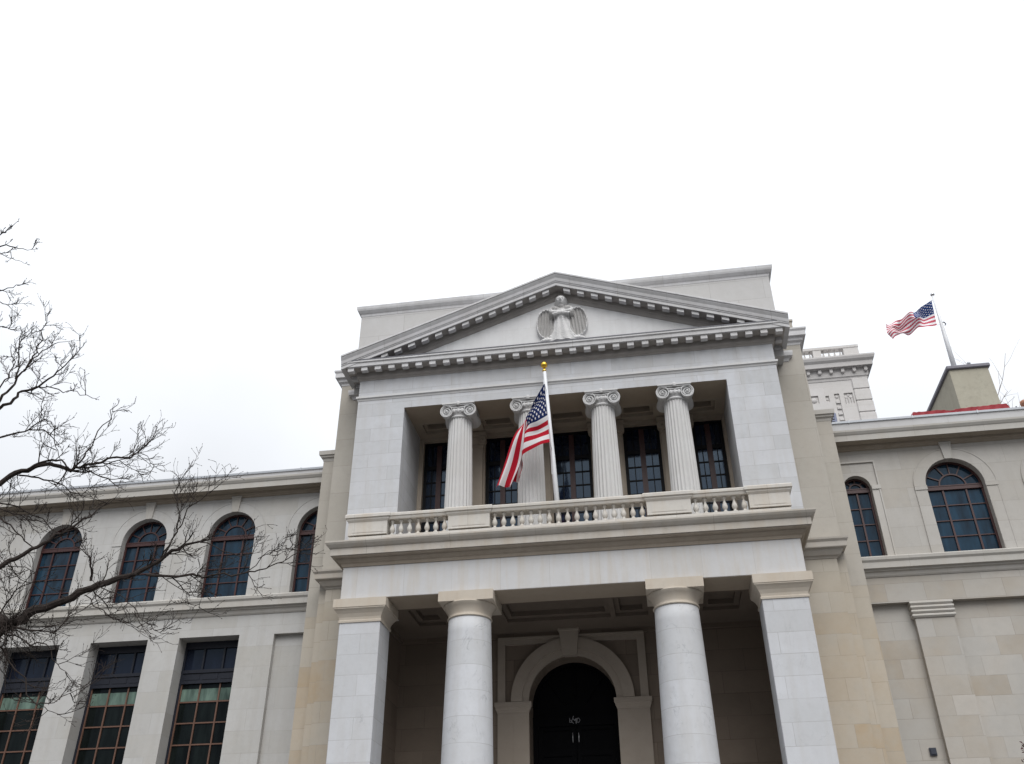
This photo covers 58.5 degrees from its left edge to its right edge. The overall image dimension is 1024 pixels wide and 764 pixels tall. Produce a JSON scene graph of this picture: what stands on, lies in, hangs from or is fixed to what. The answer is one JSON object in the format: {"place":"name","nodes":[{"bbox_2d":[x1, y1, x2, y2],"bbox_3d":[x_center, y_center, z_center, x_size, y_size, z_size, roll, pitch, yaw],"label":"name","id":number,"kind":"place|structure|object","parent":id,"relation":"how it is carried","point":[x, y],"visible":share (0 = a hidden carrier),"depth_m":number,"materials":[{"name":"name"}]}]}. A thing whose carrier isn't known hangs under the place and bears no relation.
{"place":"outdoors","nodes":[
{"label":"outdoors","id":0,"kind":"place"},
{"bbox_2d":[0,264,1023,763],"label":"stone building","id":1,"kind":"structure","parent":0,"point":[744,552],"depth_m":26.69,"materials":[{"name":"stone"}]},
{"bbox_2d":[421,442,447,531],"bbox_3d":[-2.343,4.010,28.817,1.000,4.700,0.120,-5,-33,7],"label":"balcony door","id":2,"kind":"structure","parent":1,"relation":"in","point":[435,462],"depth_m":29.39,"materials":[{"name":"black paint"}]},
{"bbox_2d":[486,437,517,526],"bbox_3d":[-0.279,3.824,28.545,1.100,4.700,0.120,-5,-33,7],"label":"balcony door","id":3,"kind":"structure","parent":1,"relation":"in","point":[497,449],"depth_m":29.06,"materials":[{"name":"black paint"}]},
{"bbox_2d":[541,362,561,522],"bbox_3d":[1.203,1.749,26.278,0.574,5.782,0.582,4,-33,-7],"label":"flagpole","id":4,"kind":"object","parent":1,"relation":"on","point":[553,461],"visible":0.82,"depth_m":26.36,"materials":[{"name":"white metal"}]},
{"bbox_2d":[496,385,549,487],"bbox_3d":[0.308,1.602,26.293,1.507,3.394,0.683,1,-32,-2],"label":"flag","id":5,"kind":"object","parent":4,"relation":"hanging from","point":[532,432],"visible":1,"depth_m":26.04,"materials":[{"name":"fabric"}]},
{"bbox_2d":[553,431,593,522],"bbox_3d":[1.918,3.625,28.256,1.250,4.700,0.120,-5,-33,7],"label":"balcony door","id":6,"kind":"structure","parent":1,"relation":"in","point":[572,450],"depth_m":28.81,"materials":[{"name":"black paint"}]},
{"bbox_2d":[533,663,620,763],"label":"double door","id":7,"kind":"structure","parent":1,"relation":"in","point":[570,696],"depth_m":26.11,"materials":[{"name":"black paint"}]},
{"bbox_2d":[623,425,664,517],"bbox_3d":[4.120,3.427,27.965,1.150,4.700,0.120,-5,-33,7],"label":"balcony door","id":8,"kind":"structure","parent":1,"relation":"in","point":[642,446],"depth_m":28.55,"materials":[{"name":"black paint"}]},
{"bbox_2d":[692,420,733,512],"bbox_3d":[6.159,3.243,27.696,0.940,4.700,0.120,-5,-33,7],"label":"balcony door","id":9,"kind":"structure","parent":1,"relation":"in","point":[709,445],"depth_m":28.24,"materials":[{"name":"black paint"}]},
{"bbox_2d":[930,292,955,365],"bbox_3d":[17.285,-1.989,36.544,0.369,3.976,0.196,-5,-33,7],"label":"flagpole","id":10,"kind":"object","parent":1,"relation":"on","point":[949,349],"visible":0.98,"depth_m":36.40,"materials":[{"name":"grey metal"}]},
{"bbox_2d":[886,300,936,338],"bbox_3d":[16.178,-2.466,37.112,2.061,1.813,0.653,-8,-33,12],"label":"flag","id":11,"kind":"object","parent":10,"relation":"attached to","point":[909,323],"visible":1,"depth_m":37.04,"materials":[{"name":"fabric"}]},
{"bbox_2d":[911,404,1009,414],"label":"roof","id":12,"kind":"structure","parent":1,"relation":"on","point":[997,406],"depth_m":28.09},
{"bbox_2d":[0,0,1023,491],"label":"sky","id":13,"kind":"structure","parent":0,"point":[214,190],"materials":[{"name":"white"}]},
{"bbox_2d":[802,344,877,421],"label":"tower building","id":14,"kind":"structure","parent":0,"point":[839,384],"depth_m":58.96,"materials":[{"name":"white stone"}]},
{"bbox_2d":[955,339,1019,406],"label":"bare tree","id":15,"kind":"object","parent":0,"point":[1001,382],"visible":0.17,"depth_m":42.84,"materials":[{"name":"grey plant"}]},
{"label":"pavement","id":16,"kind":"structure","parent":0,"visible":0},
{"bbox_2d":[0,218,326,733],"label":"bare tree","id":17,"kind":"object","parent":16,"relation":"on","point":[12,623],"visible":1,"depth_m":16.12,"materials":[{"name":"brown plant"}]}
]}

